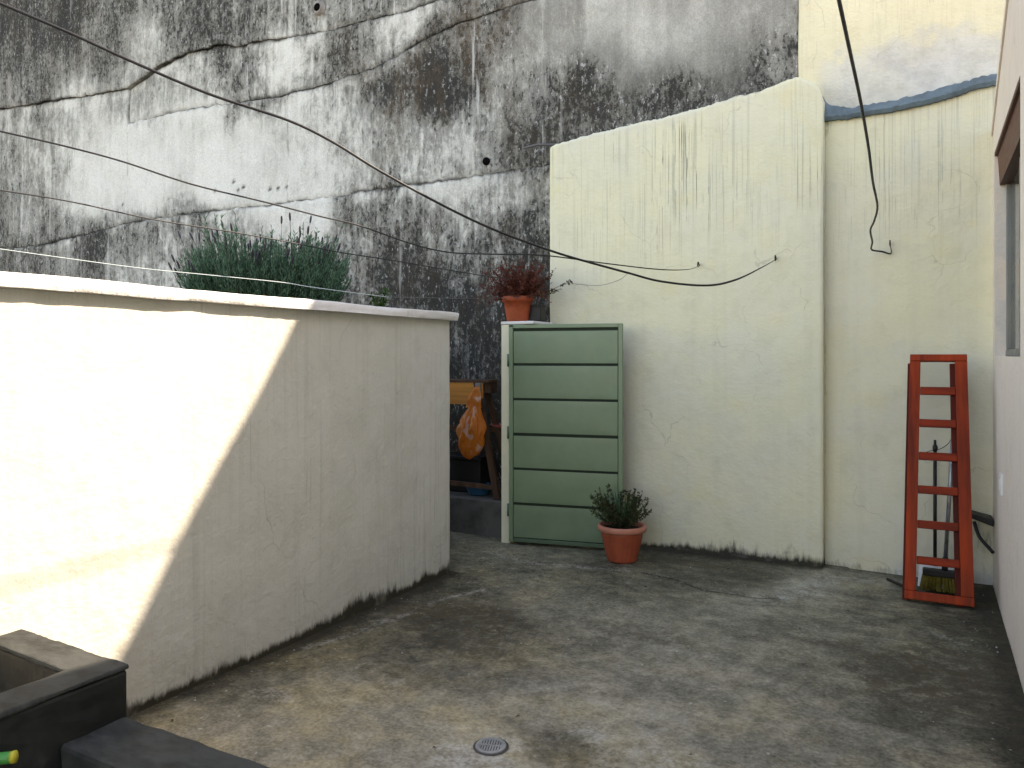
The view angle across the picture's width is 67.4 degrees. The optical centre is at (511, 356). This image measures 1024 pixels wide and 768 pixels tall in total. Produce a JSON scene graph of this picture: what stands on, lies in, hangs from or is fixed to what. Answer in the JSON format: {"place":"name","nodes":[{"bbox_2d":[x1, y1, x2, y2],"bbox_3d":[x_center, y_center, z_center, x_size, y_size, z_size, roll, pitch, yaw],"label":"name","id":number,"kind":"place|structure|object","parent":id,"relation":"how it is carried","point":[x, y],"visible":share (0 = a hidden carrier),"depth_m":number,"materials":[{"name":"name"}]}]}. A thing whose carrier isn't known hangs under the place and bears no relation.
{"place":"outdoors","nodes":[
{"label":"outdoors","id":0,"kind":"place"},
{"bbox_2d":[490,423,500,427],"bbox_3d":[-0.123,0.606,6.711,0.148,0.030,0.148,0,0,28],"label":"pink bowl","id":1,"kind":"object","parent":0,"point":[497,426],"visible":0.66,"depth_m":6.67,"materials":[{"name":"plastic"}]},
{"bbox_2d":[142,562,998,767],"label":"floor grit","id":2,"kind":"object","parent":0,"point":[620,702],"visible":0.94,"depth_m":3.86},
{"bbox_2d":[128,532,1023,767],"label":"courtyard floor","id":3,"kind":"structure","parent":0,"point":[746,674],"depth_m":3.61,"materials":[{"name":"concrete"}]},
{"bbox_2d":[0,750,18,764],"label":"garden hose","id":4,"kind":"object","parent":3,"relation":"on","point":[9,757],"visible":1,"depth_m":2.11,"materials":[{"name":"green plastic"}]},
{"bbox_2d":[0,629,128,767],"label":"planter","id":5,"kind":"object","parent":3,"relation":"on","point":[55,696],"depth_m":2.37,"materials":[{"name":"black paint"}]},
{"bbox_2d":[61,717,269,767],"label":"parapet","id":6,"kind":"structure","parent":3,"relation":"on","point":[125,742],"depth_m":2.25,"materials":[{"name":"grey paint"}]},
{"bbox_2d":[0,271,458,716],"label":"boundary wall","id":7,"kind":"structure","parent":3,"relation":"on","point":[197,487],"depth_m":3.55,"materials":[{"name":"white paint"}]},
{"bbox_2d":[450,490,500,537],"bbox_3d":[-1.449,1.360,7.343,3.465,0.340,0.460,0,0,28],"label":"concrete ledge","id":8,"kind":"object","parent":3,"relation":"on","point":[474,514],"depth_m":6.48,"materials":[{"name":"grey concrete"}]},
{"bbox_2d":[449,452,494,491],"bbox_3d":[-0.415,1.038,6.886,0.460,0.315,0.260,0,0,28],"label":"black crate","id":9,"kind":"object","parent":8,"relation":"on","point":[473,469],"visible":0.53,"depth_m":6.76,"materials":[{"name":"plastic"}]},
{"bbox_2d":[449,379,500,499],"bbox_3d":[-0.388,0.703,6.762,0.839,1.004,0.362,0,0,28],"label":"wooden trestle","id":10,"kind":"object","parent":8,"relation":"on","point":[461,390],"visible":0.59,"depth_m":6.60,"materials":[{"name":"orange wood"}]},
{"bbox_2d":[456,386,486,459],"bbox_3d":[-0.342,0.563,6.490,0.299,0.619,0.156,0,0,28],"label":"plastic bag","id":11,"kind":"object","parent":10,"relation":"hanging from","point":[471,429],"visible":1,"depth_m":6.44,"materials":[{"name":"orange plastic"}]},
{"bbox_2d":[466,482,490,495],"bbox_3d":[-0.290,1.151,6.682,0.256,0.087,0.256,0,0,28],"label":"plastic basin","id":12,"kind":"object","parent":8,"relation":"on","point":[476,491],"visible":0.63,"depth_m":6.60,"materials":[{"name":"blue plastic"}]},
{"bbox_2d":[473,737,508,755],"bbox_3d":[-0.081,1.499,2.961,0.138,0.007,0.138,0,0,8],"label":"floor drain","id":13,"kind":"object","parent":3,"relation":"on","point":[490,746],"visible":1,"depth_m":2.95,"materials":[{"name":"grey metal"}]},
{"bbox_2d":[501,321,553,542],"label":"gate pillar","id":14,"kind":"structure","parent":3,"relation":"on","point":[504,425],"depth_m":6.19,"materials":[{"name":"paint"}]},
{"bbox_2d":[476,256,572,320],"bbox_3d":[0.078,-0.552,6.238,0.823,0.538,0.663,0,0,28],"label":"potted shrub","id":15,"kind":"object","parent":14,"relation":"on","point":[521,290],"visible":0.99,"depth_m":6.17,"materials":[{"name":"red plant"}]},
{"bbox_2d":[528,304,546,321],"bbox_3d":[0.201,-0.352,6.258,0.128,0.138,0.118,0,0,28],"label":"flower pot","id":16,"kind":"object","parent":14,"relation":"on","point":[537,312],"visible":0.81,"depth_m":6.21,"materials":[{"name":"black plastic"}]},
{"bbox_2d":[507,323,622,547],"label":"metal gate","id":17,"kind":"structure","parent":14,"relation":"attached to","point":[565,432],"depth_m":6.02,"materials":[{"name":"green metal"}]},
{"bbox_2d":[588,484,651,563],"bbox_3d":[0.792,1.219,5.658,0.469,0.557,0.538,0,0,11],"label":"potted shrub","id":18,"kind":"object","parent":3,"relation":"on","point":[623,530],"visible":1,"depth_m":5.56,"materials":[{"name":"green plant"}]},
{"bbox_2d":[550,77,824,567],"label":"plaster wall","id":19,"kind":"structure","parent":3,"relation":"on","point":[723,419],"depth_m":5.82,"materials":[{"name":"beige paint"}]},
{"bbox_2d":[0,2,776,286],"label":"cable","id":20,"kind":"object","parent":19,"relation":"attached to","point":[270,114],"visible":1,"depth_m":4.01,"materials":[{"name":"black rubber"}]},
{"bbox_2d":[405,296,535,297],"bbox_3d":[-0.206,-0.434,5.532,0.003,0.158,2.144,0,0,30],"label":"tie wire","id":21,"kind":"object","parent":19,"relation":"attached to","point":[424,297],"visible":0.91,"depth_m":4.88,"materials":[{"name":"grey metal"}]},
{"bbox_2d":[523,143,557,149],"bbox_3d":[0.243,-1.814,6.610,0.306,0.046,0.025,0,0,17],"label":"iron bar","id":22,"kind":"object","parent":19,"relation":"attached to","point":[539,144],"visible":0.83,"depth_m":6.60,"materials":[{"name":"grey metal"}]},
{"bbox_2d":[886,578,919,591],"bbox_3d":[2.538,1.488,4.972,0.022,0.021,0.323,0,0,-10],"label":"black rod","id":23,"kind":"object","parent":3,"relation":"on","point":[894,582],"visible":0.34,"depth_m":5.05,"materials":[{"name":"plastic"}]},
{"bbox_2d":[825,86,995,584],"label":"plaster wall","id":24,"kind":"structure","parent":3,"relation":"on","point":[925,286],"depth_m":5.33,"materials":[{"name":"beige paint"}]},
{"bbox_2d":[837,0,891,253],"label":"hanging cable","id":25,"kind":"object","parent":24,"relation":"attached to","point":[843,21],"visible":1,"depth_m":3.04,"materials":[{"name":"black rubber"}]},
{"bbox_2d":[822,74,996,121],"bbox_3d":[2.747,-1.796,5.325,1.107,0.220,0.138,0,0,28],"label":"waterproof strip","id":26,"kind":"object","parent":24,"relation":"attached to","point":[835,113],"visible":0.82,"depth_m":5.27,"materials":[{"name":"blue paint"}]},
{"bbox_2d":[972,510,993,526],"bbox_3d":[3.059,1.053,5.014,0.137,0.072,0.169,0,0,28],"label":"black bracket","id":27,"kind":"object","parent":24,"relation":"attached to","point":[987,519],"visible":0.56,"depth_m":4.96,"materials":[{"name":"plastic"}]},
{"bbox_2d":[918,440,953,587],"bbox_3d":[2.793,1.027,5.050,0.220,0.939,0.218,0,0,28],"label":"dustpan","id":28,"kind":"object","parent":3,"relation":"on","point":[934,447],"visible":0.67,"depth_m":5.09,"materials":[{"name":"black plastic"}]},
{"bbox_2d":[920,442,954,593],"bbox_3d":[2.785,0.812,5.003,0.231,1.368,0.298,0,0,28],"label":"push broom","id":29,"kind":"object","parent":3,"relation":"on","point":[942,580],"visible":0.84,"depth_m":4.91,"materials":[{"name":"black plastic"}]},
{"bbox_2d":[902,354,974,606],"bbox_3d":[2.682,0.752,4.856,0.384,1.568,0.080,0,-15,27],"label":"wooden ladder","id":30,"kind":"object","parent":3,"relation":"on","point":[960,526],"visible":1,"depth_m":4.82,"materials":[{"name":"red wood"}]},
{"bbox_3d":[-1.832,0.655,5.652,1.800,1.750,1.600,0,0,28],"label":"raised bed","id":31,"kind":"object","parent":3,"relation":"on","visible":0},
{"bbox_2d":[168,211,352,301],"bbox_3d":[-1.786,-0.600,5.590,1.310,0.884,1.258,0,0,-20],"label":"lavender bush","id":32,"kind":"object","parent":31,"relation":"on","point":[303,267],"visible":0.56,"depth_m":5.43,"materials":[{"name":"green plant"}]},
{"bbox_2d":[367,287,391,306],"bbox_3d":[-0.984,-0.336,5.726,0.205,0.352,0.172,0,0,28],"label":"potted plant","id":33,"kind":"object","parent":31,"relation":"on","point":[376,303],"visible":0.46,"depth_m":5.70,"materials":[{"name":"green plant"}]},
{"bbox_3d":[-3.366,-0.415,2.651,0.120,3.900,0.120,0,0,28],"label":"clothesline pole","id":34,"kind":"object","parent":3,"relation":"on","visible":0},
{"bbox_2d":[1,249,391,297],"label":"washing line","id":35,"kind":"object","parent":34,"relation":"attached to","point":[184,272],"visible":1,"depth_m":3.80,"materials":[{"name":"plastic"}]},
{"bbox_2d":[0,189,510,278],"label":"washing line","id":36,"kind":"object","parent":34,"relation":"attached to","point":[231,231],"visible":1,"depth_m":4.08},
{"bbox_2d":[0,130,699,270],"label":"washing line","id":37,"kind":"object","parent":34,"relation":"attached to","point":[303,211],"visible":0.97,"depth_m":4.02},
{"bbox_2d":[171,559,1023,762],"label":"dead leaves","id":38,"kind":"object","parent":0,"point":[646,586],"visible":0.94,"depth_m":3.92,"materials":[{"name":"brown plant"}]},
{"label":"ground","id":39,"kind":"structure","parent":0,"visible":0},
{"bbox_2d":[0,0,798,484],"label":"retaining wall","id":40,"kind":"structure","parent":39,"relation":"on","point":[458,104],"depth_m":7.74,"materials":[{"name":"concrete"}]},
{"bbox_2d":[798,0,1004,107],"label":"plaster wall","id":41,"kind":"structure","parent":40,"relation":"attached to","point":[903,48],"depth_m":5.42,"materials":[{"name":"beige paint"}]},
{"bbox_2d":[991,0,1023,691],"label":"house","id":42,"kind":"structure","parent":39,"relation":"on","point":[1007,129],"depth_m":4.24,"materials":[{"name":"white paint"}]},
{"bbox_2d":[972,521,993,553],"bbox_3d":[3.061,1.172,4.988,0.033,0.178,0.168,0,0,-13],"label":"black cable","id":43,"kind":"object","parent":42,"relation":"attached to","point":[986,545],"visible":1,"depth_m":5.00,"materials":[{"name":"black rubber"}]},
{"bbox_2d":[995,78,1019,355],"bbox_3d":[2.790,-0.657,4.232,0.118,1.310,1.576,0,0,28],"label":"window","id":44,"kind":"structure","parent":42,"relation":"in","point":[1007,151],"depth_m":4.63,"materials":[{"name":"brown glass"}]}
]}

